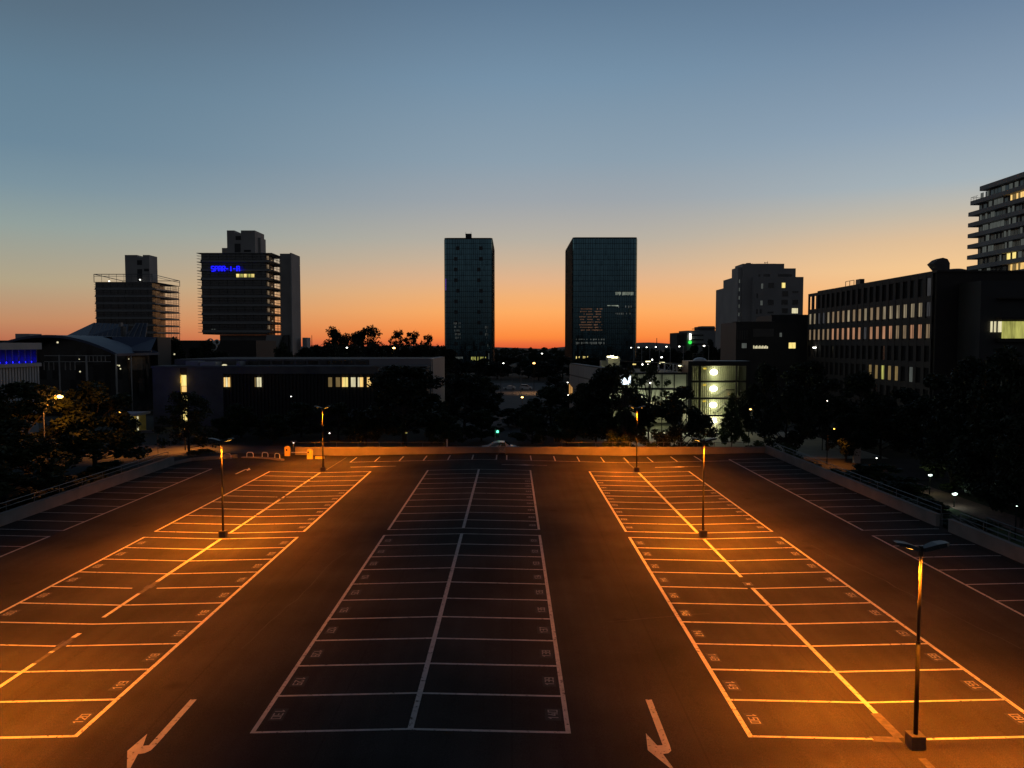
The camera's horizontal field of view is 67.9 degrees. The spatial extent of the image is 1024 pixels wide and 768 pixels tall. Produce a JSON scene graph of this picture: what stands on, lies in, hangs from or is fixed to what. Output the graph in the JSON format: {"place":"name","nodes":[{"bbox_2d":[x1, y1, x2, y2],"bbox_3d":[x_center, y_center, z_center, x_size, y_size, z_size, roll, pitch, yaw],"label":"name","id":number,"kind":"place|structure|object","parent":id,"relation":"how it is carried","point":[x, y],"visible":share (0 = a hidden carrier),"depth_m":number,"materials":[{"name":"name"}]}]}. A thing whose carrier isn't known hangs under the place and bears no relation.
{"place":"outdoors","nodes":[
{"label":"outdoors","id":0,"kind":"place"},
{"bbox_2d":[94,255,180,339],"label":"office tower","id":1,"kind":"structure","parent":0,"point":[137,295],"depth_m":348.86,"materials":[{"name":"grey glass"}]},
{"bbox_2d":[86,445,586,455],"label":"street","id":2,"kind":"structure","parent":0,"point":[176,450],"depth_m":93.10,"materials":[{"name":"grey asphalt"}]},
{"bbox_2d":[481,441,518,446],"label":"parked car","id":3,"kind":"object","parent":2,"relation":"on","point":[494,443],"visible":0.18,"depth_m":88.06,"materials":[{"name":"white paint"}]},
{"bbox_2d":[0,453,1023,767],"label":"parking lot","id":4,"kind":"structure","parent":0,"point":[482,611],"depth_m":33.66,"materials":[{"name":"grey asphalt"}]},
{"bbox_2d":[0,456,174,526],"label":"parapet wall","id":5,"kind":"structure","parent":4,"relation":"on","point":[30,509],"depth_m":59.61,"materials":[{"name":"concrete"}]},
{"bbox_2d":[0,451,167,510],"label":"railing","id":6,"kind":"object","parent":5,"relation":"on","point":[79,482],"visible":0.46,"depth_m":60.07,"materials":[{"name":"metal"}]},
{"bbox_2d":[174,454,236,464],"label":"kerb wall","id":7,"kind":"structure","parent":4,"relation":"on","point":[205,458],"depth_m":79.81,"materials":[{"name":"concrete"}]},
{"bbox_2d":[208,438,233,537],"bbox_3d":[-18.650,6.690,48.914,1.600,6.450,0.500,0,3,0],"label":"parking lot lamp","id":8,"kind":"object","parent":4,"relation":"on","point":[222,533],"visible":1,"depth_m":48.86,"materials":[{"name":"black metal"}]},
{"bbox_2d":[314,406,330,471],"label":"parking lot lamp","id":9,"kind":"object","parent":4,"relation":"on","point":[322,468],"visible":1,"depth_m":74.22,"materials":[{"name":"black metal"}]},
{"bbox_2d":[295,447,764,455],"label":"parapet wall","id":10,"kind":"structure","parent":4,"relation":"on","point":[361,451],"depth_m":84.80,"materials":[{"name":"concrete"}]},
{"bbox_2d":[691,438,716,536],"bbox_3d":[12.350,6.683,49.014,1.600,6.450,0.500,0,3,0],"label":"parking lot lamp","id":11,"kind":"object","parent":4,"relation":"on","point":[702,532],"visible":1,"depth_m":48.95,"materials":[{"name":"black metal"}]},
{"bbox_2d":[765,445,940,526],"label":"parapet wall","id":12,"kind":"structure","parent":4,"relation":"on","point":[931,517],"depth_m":60.97,"materials":[{"name":"concrete"}]},
{"bbox_2d":[773,443,941,526],"bbox_3d":[28.750,8.103,67.212,0.054,1.627,32.654,0,3,0],"label":"railing","id":13,"kind":"object","parent":12,"relation":"on","point":[869,482],"visible":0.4,"depth_m":59.91,"materials":[{"name":"metal"}]},
{"bbox_2d":[892,540,949,750],"bbox_3d":[12.450,8.020,23.299,1.600,6.450,0.500,0,3,0],"label":"parking lot lamp","id":14,"kind":"object","parent":4,"relation":"on","point":[915,738],"visible":1,"depth_m":23.25,"materials":[{"name":"metal"}]},
{"bbox_2d":[0,350,1023,534],"bbox_3d":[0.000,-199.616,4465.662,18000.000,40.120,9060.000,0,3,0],"label":"ground","id":15,"kind":"structure","parent":0,"point":[385,439],"depth_m":101.40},
{"bbox_2d":[0,343,41,433],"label":"ribbed hall","id":16,"kind":"structure","parent":15,"relation":"on","point":[18,362],"depth_m":105.89,"materials":[{"name":"metal"}]},
{"bbox_2d":[0,487,64,511],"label":"shrub","id":17,"kind":"object","parent":15,"relation":"on","point":[23,493],"visible":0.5,"depth_m":58.49,"materials":[{"name":"green plant"}]},
{"bbox_2d":[0,417,82,508],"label":"leafy tree","id":18,"kind":"object","parent":15,"relation":"on","point":[14,448],"visible":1,"depth_m":59.88,"materials":[{"name":"green plant"}]},
{"bbox_2d":[0,380,93,486],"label":"leafy tree","id":19,"kind":"object","parent":15,"relation":"on","point":[26,406],"visible":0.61,"depth_m":70.20,"materials":[{"name":"green plant"}]},
{"bbox_2d":[16,473,88,490],"bbox_3d":[-38.534,8.658,63.599,5.335,2.652,4.980,2,3,27],"label":"shrub","id":20,"kind":"object","parent":15,"relation":"on","point":[68,478],"visible":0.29,"depth_m":63.00,"materials":[{"name":"green plant"}]},
{"bbox_2d":[1,323,174,414],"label":"barrel roof hall","id":21,"kind":"structure","parent":15,"relation":"on","point":[117,358],"depth_m":157.16,"materials":[{"name":"metal"}]},
{"bbox_2d":[73,474,109,487],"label":"shrub","id":22,"kind":"object","parent":15,"relation":"on","point":[91,480],"visible":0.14,"depth_m":67.62,"materials":[{"name":"green plant"}]},
{"bbox_2d":[43,380,152,465],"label":"leafy tree","id":23,"kind":"object","parent":15,"relation":"on","point":[92,400],"visible":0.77,"depth_m":75.28,"materials":[{"name":"green plant"}]},
{"bbox_2d":[77,460,130,477],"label":"shrub","id":24,"kind":"object","parent":15,"relation":"on","point":[97,468],"visible":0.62,"depth_m":71.64,"materials":[{"name":"green plant"}]},
{"bbox_2d":[109,411,150,432],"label":"gate kiosk","id":25,"kind":"object","parent":15,"relation":"on","point":[140,416],"visible":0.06,"depth_m":110.47,"materials":[{"name":"concrete"}]},
{"bbox_2d":[0,334,276,358],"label":"hall","id":26,"kind":"structure","parent":15,"relation":"on","point":[247,348],"depth_m":229.78,"materials":[{"name":"concrete"}]},
{"bbox_2d":[171,336,186,364],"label":"leafy tree","id":27,"kind":"object","parent":15,"relation":"on","point":[178,350],"visible":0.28,"depth_m":183.89,"materials":[{"name":"green plant"}]},
{"bbox_2d":[152,391,219,454],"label":"leafy tree","id":28,"kind":"object","parent":15,"relation":"on","point":[191,426],"visible":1,"depth_m":86.59,"materials":[{"name":"green plant"}]},
{"bbox_2d":[186,448,215,457],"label":"shrub","id":29,"kind":"object","parent":15,"relation":"on","point":[198,452],"visible":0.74,"depth_m":85.25,"materials":[{"name":"green plant"}]},
{"bbox_2d":[194,339,220,357],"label":"leafy tree","id":30,"kind":"object","parent":15,"relation":"on","point":[206,346],"visible":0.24,"depth_m":183.54,"materials":[{"name":"green plant"}]},
{"bbox_2d":[197,230,300,354],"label":"office tower","id":31,"kind":"structure","parent":15,"relation":"on","point":[238,288],"depth_m":289.08,"materials":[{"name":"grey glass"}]},
{"bbox_2d":[273,342,292,356],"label":"leafy tree","id":32,"kind":"object","parent":15,"relation":"on","point":[282,350],"visible":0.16,"depth_m":184.76,"materials":[{"name":"green plant"}]},
{"bbox_2d":[151,357,444,426],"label":"office","id":33,"kind":"structure","parent":15,"relation":"on","point":[262,386],"depth_m":118.42,"materials":[{"name":"concrete"}]},
{"bbox_2d":[293,347,319,356],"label":"leafy tree","id":34,"kind":"object","parent":15,"relation":"on","point":[305,352],"visible":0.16,"depth_m":207.93,"materials":[{"name":"green plant"}]},
{"bbox_2d":[321,325,348,346],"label":"pine tree","id":35,"kind":"object","parent":15,"relation":"on","point":[335,336],"visible":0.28,"depth_m":223.29,"materials":[{"name":"green plant"}]},
{"bbox_2d":[323,344,348,356],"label":"leafy tree","id":36,"kind":"object","parent":15,"relation":"on","point":[334,350],"visible":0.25,"depth_m":200.96,"materials":[{"name":"green plant"}]},
{"bbox_2d":[351,325,383,348],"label":"pine tree","id":37,"kind":"object","parent":15,"relation":"on","point":[359,338],"visible":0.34,"depth_m":223.91,"materials":[{"name":"green plant"}]},
{"bbox_2d":[388,328,409,347],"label":"young tree","id":38,"kind":"object","parent":15,"relation":"on","point":[399,343],"visible":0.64,"depth_m":248.11,"materials":[{"name":"green plant"}]},
{"bbox_2d":[348,364,451,444],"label":"leafy tree","id":39,"kind":"object","parent":15,"relation":"on","point":[396,391],"visible":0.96,"depth_m":94.77,"materials":[{"name":"green plant"}]},
{"bbox_2d":[392,345,412,356],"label":"leafy tree","id":40,"kind":"object","parent":15,"relation":"on","point":[404,350],"visible":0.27,"depth_m":202.37,"materials":[{"name":"green plant"}]},
{"bbox_2d":[403,331,425,349],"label":"young tree","id":41,"kind":"object","parent":15,"relation":"on","point":[414,336],"visible":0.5,"depth_m":254.34,"materials":[{"name":"green plant"}]},
{"bbox_2d":[405,393,450,435],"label":"leafy tree","id":42,"kind":"object","parent":15,"relation":"on","point":[432,397],"visible":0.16,"depth_m":101.03,"materials":[{"name":"green plant"}]},
{"bbox_2d":[421,347,448,376],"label":"leafy tree","id":43,"kind":"object","parent":15,"relation":"on","point":[432,352],"visible":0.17,"depth_m":195.75,"materials":[{"name":"green plant"}]},
{"bbox_2d":[444,234,494,366],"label":"glass tower","id":44,"kind":"structure","parent":15,"relation":"on","point":[469,284],"depth_m":517.81,"materials":[{"name":"glass"}]},
{"bbox_2d":[444,372,501,430],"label":"leafy tree","id":45,"kind":"object","parent":15,"relation":"on","point":[462,383],"visible":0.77,"depth_m":111.67,"materials":[{"name":"green plant"}]},
{"bbox_2d":[463,409,504,440],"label":"leafy tree","id":46,"kind":"object","parent":15,"relation":"on","point":[478,418],"visible":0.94,"depth_m":99.35,"materials":[{"name":"green plant"}]},
{"bbox_2d":[468,377,504,409],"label":"leafy tree","id":47,"kind":"object","parent":15,"relation":"on","point":[486,382],"visible":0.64,"depth_m":165.81,"materials":[{"name":"green plant"}]},
{"bbox_2d":[492,408,517,425],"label":"leafy tree","id":48,"kind":"object","parent":15,"relation":"on","point":[508,412],"visible":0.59,"depth_m":117.75,"materials":[{"name":"green plant"}]},
{"bbox_2d":[498,355,523,375],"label":"leafy tree","id":49,"kind":"object","parent":15,"relation":"on","point":[510,359],"visible":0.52,"depth_m":363.45,"materials":[{"name":"green plant"}]},
{"bbox_2d":[378,347,669,362],"bbox_3d":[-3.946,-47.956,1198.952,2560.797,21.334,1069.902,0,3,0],"label":"woodland","id":50,"kind":"object","parent":15,"relation":"on","point":[535,354],"visible":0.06,"depth_m":1077.35,"materials":[{"name":"green plant"}]},
{"bbox_2d":[449,383,604,446],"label":"avenue","id":51,"kind":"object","parent":15,"relation":"on","point":[515,400],"visible":0.22,"depth_m":116.91,"materials":[{"name":"grey asphalt"}]},
{"bbox_2d":[508,411,548,443],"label":"leafy tree","id":52,"kind":"object","parent":15,"relation":"on","point":[535,423],"visible":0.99,"depth_m":96.43,"materials":[{"name":"green plant"}]},
{"bbox_2d":[512,359,544,377],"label":"leafy tree","id":53,"kind":"object","parent":15,"relation":"on","point":[523,363],"visible":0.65,"depth_m":341.99,"materials":[{"name":"green plant"}]},
{"bbox_2d":[520,361,553,380],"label":"leafy tree","id":54,"kind":"object","parent":15,"relation":"on","point":[547,372],"visible":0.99,"depth_m":318.10,"materials":[{"name":"green plant"}]},
{"bbox_2d":[542,374,563,398],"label":"leafy tree","id":55,"kind":"object","parent":15,"relation":"on","point":[554,379],"visible":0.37,"depth_m":197.51,"materials":[{"name":"green plant"}]},
{"bbox_2d":[552,379,568,407],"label":"leafy tree","id":56,"kind":"object","parent":15,"relation":"on","point":[562,385],"visible":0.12,"depth_m":161.22,"materials":[{"name":"green plant"}]},
{"bbox_2d":[545,407,588,444],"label":"leafy tree","id":57,"kind":"object","parent":15,"relation":"on","point":[571,416],"visible":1,"depth_m":95.51,"materials":[{"name":"green plant"}]},
{"bbox_2d":[578,356,601,365],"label":"leafy tree","id":58,"kind":"object","parent":15,"relation":"on","point":[588,360],"visible":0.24,"depth_m":305.08,"materials":[{"name":"green plant"}]},
{"bbox_2d":[565,237,636,364],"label":"glass tower","id":59,"kind":"structure","parent":15,"relation":"on","point":[600,297],"depth_m":517.88,"materials":[{"name":"glass"}]},
{"bbox_2d":[602,430,630,446],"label":"shrub","id":60,"kind":"object","parent":15,"relation":"on","point":[619,441],"visible":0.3,"depth_m":89.49,"materials":[{"name":"green plant"}]},
{"bbox_2d":[600,356,686,431],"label":"parking garage","id":61,"kind":"structure","parent":15,"relation":"on","point":[676,380],"depth_m":132.02,"materials":[{"name":"concrete"}]},
{"bbox_2d":[638,350,663,368],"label":"leafy tree","id":62,"kind":"object","parent":15,"relation":"on","point":[647,356],"visible":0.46,"depth_m":294.99,"materials":[{"name":"green plant"}]},
{"bbox_2d":[649,351,671,374],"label":"leafy tree","id":63,"kind":"object","parent":15,"relation":"on","point":[656,357],"visible":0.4,"depth_m":287.65,"materials":[{"name":"green plant"}]},
{"bbox_2d":[663,348,681,374],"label":"leafy tree","id":64,"kind":"object","parent":15,"relation":"on","point":[672,355],"visible":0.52,"depth_m":314.34,"materials":[{"name":"green plant"}]},
{"bbox_2d":[670,326,714,364],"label":"office block","id":65,"kind":"structure","parent":15,"relation":"on","point":[699,336],"depth_m":419.24,"materials":[{"name":"concrete"}]},
{"bbox_2d":[701,339,717,359],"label":"leafy tree","id":66,"kind":"object","parent":15,"relation":"on","point":[710,349],"visible":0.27,"depth_m":229.54,"materials":[{"name":"green plant"}]},
{"bbox_2d":[715,261,803,349],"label":"apartment tower","id":67,"kind":"structure","parent":15,"relation":"on","point":[750,292],"depth_m":260.31,"materials":[{"name":"concrete"}]},
{"bbox_2d":[720,315,807,404],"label":"flat office","id":68,"kind":"structure","parent":15,"relation":"on","point":[779,342],"depth_m":189.84,"materials":[{"name":"concrete"}]},
{"bbox_2d":[753,328,773,336],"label":"window","id":69,"kind":"structure","parent":68,"relation":"in","point":[757,332],"depth_m":189.54,"materials":[{"name":"glass"}]},
{"bbox_2d":[774,442,803,458],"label":"shrub","id":70,"kind":"object","parent":15,"relation":"on","point":[788,445],"visible":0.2,"depth_m":88.03,"materials":[{"name":"green plant"}]},
{"bbox_2d":[825,412,867,460],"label":"leafy tree","id":71,"kind":"object","parent":15,"relation":"on","point":[847,444],"visible":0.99,"depth_m":97.44,"materials":[{"name":"green plant"}]},
{"bbox_2d":[831,370,896,442],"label":"leafy tree","id":72,"kind":"object","parent":15,"relation":"on","point":[860,384],"visible":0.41,"depth_m":115.32,"materials":[{"name":"green plant"}]},
{"bbox_2d":[807,258,1023,414],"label":"dark office","id":73,"kind":"structure","parent":15,"relation":"on","point":[890,334],"depth_m":141.44,"materials":[{"name":"concrete"}]},
{"bbox_2d":[889,373,968,459],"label":"leafy tree","id":74,"kind":"object","parent":15,"relation":"on","point":[914,416],"visible":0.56,"depth_m":91.47,"materials":[{"name":"green plant"}]},
{"bbox_2d":[908,410,993,490],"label":"leafy tree","id":75,"kind":"object","parent":15,"relation":"on","point":[939,438],"visible":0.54,"depth_m":78.03,"materials":[{"name":"green plant"}]},
{"bbox_2d":[885,480,1023,533],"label":"footpath","id":76,"kind":"structure","parent":15,"relation":"on","point":[978,510],"depth_m":69.62,"materials":[{"name":"concrete"}]},
{"bbox_2d":[938,473,987,490],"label":"shrub","id":77,"kind":"object","parent":15,"relation":"on","point":[948,486],"visible":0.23,"depth_m":76.99,"materials":[{"name":"green plant"}]},
{"bbox_2d":[922,355,1018,459],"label":"leafy tree","id":78,"kind":"object","parent":15,"relation":"on","point":[966,371],"visible":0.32,"depth_m":84.44,"materials":[{"name":"green plant"}]},
{"bbox_2d":[948,345,1023,475],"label":"leafy tree","id":79,"kind":"object","parent":15,"relation":"on","point":[1001,380],"visible":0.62,"depth_m":71.28,"materials":[{"name":"green plant"}]},
{"bbox_2d":[957,281,1023,425],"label":"glazed annex","id":80,"kind":"object","parent":15,"relation":"on","point":[990,316],"visible":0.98,"depth_m":121.89,"materials":[{"name":"black glass"}]},
{"bbox_2d":[0,0,1023,348],"label":"sky","id":81,"kind":"structure","parent":0,"point":[835,142],"materials":[{"name":"blue"}]},
{"bbox_2d":[548,342,669,349],"bbox_3d":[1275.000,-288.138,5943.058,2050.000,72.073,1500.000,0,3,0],"label":"hills","id":82,"kind":"structure","parent":0,"point":[662,346],"depth_m":5514.20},
{"bbox_2d":[681,353,750,431],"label":"stair house","id":83,"kind":"structure","parent":0,"point":[714,384],"depth_m":135.04,"materials":[{"name":"glass"}]},
{"bbox_2d":[601,432,888,458],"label":"plaza","id":84,"kind":"structure","parent":0,"point":[811,448],"depth_m":112.74,"materials":[{"name":"grey concrete"}]},
{"bbox_2d":[609,364,639,434],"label":"young tree","id":85,"kind":"object","parent":84,"relation":"on","point":[618,380],"visible":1,"depth_m":92.54,"materials":[{"name":"green plant"}]},
{"bbox_2d":[606,411,648,446],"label":"leafy tree","id":86,"kind":"object","parent":84,"relation":"on","point":[642,439],"visible":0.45,"depth_m":94.58,"materials":[{"name":"green plant"}]},
{"bbox_2d":[632,362,671,439],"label":"young tree","id":87,"kind":"object","parent":84,"relation":"on","point":[650,369],"visible":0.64,"depth_m":112.25,"materials":[{"name":"green plant"}]},
{"bbox_2d":[650,385,718,446],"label":"leafy tree","id":88,"kind":"object","parent":84,"relation":"on","point":[670,410],"visible":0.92,"depth_m":89.83,"materials":[{"name":"green leaves"},{"name":"bark"}]},
{"bbox_2d":[718,392,749,444],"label":"cone tree","id":89,"kind":"object","parent":84,"relation":"on","point":[725,434],"visible":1,"depth_m":111.84,"materials":[{"name":"green plant"}]},
{"bbox_2d":[736,361,790,440],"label":"leafy tree","id":90,"kind":"object","parent":84,"relation":"on","point":[766,375],"visible":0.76,"depth_m":117.25,"materials":[{"name":"green plant"}]},
{"bbox_2d":[754,380,817,451],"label":"leafy tree","id":91,"kind":"object","parent":84,"relation":"on","point":[774,413],"visible":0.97,"depth_m":99.35,"materials":[{"name":"green plant"}]},
{"bbox_2d":[781,359,835,424],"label":"leafy tree","id":92,"kind":"object","parent":84,"relation":"on","point":[815,377],"visible":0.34,"depth_m":124.39,"materials":[{"name":"green plant"}]},
{"bbox_2d":[800,378,864,450],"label":"leafy tree","id":93,"kind":"object","parent":84,"relation":"on","point":[816,398],"visible":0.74,"depth_m":107.09,"materials":[{"name":"green plant"}]},
{"bbox_2d":[803,459,962,479],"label":"side street","id":94,"kind":"structure","parent":0,"point":[910,467],"depth_m":94.86,"materials":[{"name":"grey asphalt"}]},
{"bbox_2d":[866,480,1023,546],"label":"lawn","id":95,"kind":"structure","parent":0,"point":[956,512],"depth_m":61.23,"materials":[{"name":"green plant"}]},
{"bbox_2d":[845,463,903,481],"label":"shrub","id":96,"kind":"object","parent":95,"relation":"on","point":[873,472],"visible":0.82,"depth_m":80.51,"materials":[{"name":"green plant"}]},
{"bbox_2d":[899,496,951,517],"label":"shrub","id":97,"kind":"object","parent":95,"relation":"on","point":[945,507],"visible":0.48,"depth_m":67.09,"materials":[{"name":"green plant"}]},
{"bbox_2d":[941,514,1003,532],"bbox_3d":[35.689,11.360,60.923,5.704,1.428,4.741,-1,3,-26],"label":"shrub","id":98,"kind":"object","parent":95,"relation":"on","point":[945,523],"visible":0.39,"depth_m":60.30,"materials":[{"name":"green plant"}]},
{"bbox_2d":[948,519,1023,563],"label":"parapet wall","id":99,"kind":"structure","parent":0,"point":[1006,548],"depth_m":45.07,"materials":[{"name":"concrete"}]},
{"bbox_2d":[960,513,1023,542],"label":"railing","id":100,"kind":"object","parent":99,"relation":"on","point":[992,525],"visible":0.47,"depth_m":45.60,"materials":[{"name":"metal"}]},
{"bbox_2d":[967,172,1023,269],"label":"balcony tower","id":101,"kind":"structure","parent":0,"point":[999,225],"depth_m":200.68,"materials":[{"name":"concrete"}]},
{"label":"sloping lawn","id":102,"kind":"structure","parent":0,"visible":0},
{"bbox_2d":[512,385,569,430],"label":"leafy tree","id":103,"kind":"object","parent":102,"relation":"on","point":[551,394],"visible":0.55,"depth_m":106.71,"materials":[{"name":"green plant"}]},
{"bbox_2d":[567,382,589,438],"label":"leafy tree","id":104,"kind":"object","parent":102,"relation":"on","point":[577,399],"visible":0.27,"depth_m":103.89,"materials":[{"name":"green plant"}]},
{"bbox_2d":[569,363,608,428],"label":"panelled wing","id":105,"kind":"structure","parent":102,"relation":"on","point":[581,373],"depth_m":130.22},
{"bbox_2d":[572,376,610,442],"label":"leafy tree","id":106,"kind":"object","parent":102,"relation":"on","point":[584,392],"visible":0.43,"depth_m":100.03,"materials":[{"name":"green plant"}]},
{"bbox_2d":[576,363,656,439],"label":"leafy tree","id":107,"kind":"object","parent":102,"relation":"on","point":[604,378],"visible":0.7,"depth_m":97.04,"materials":[{"name":"green plant"}]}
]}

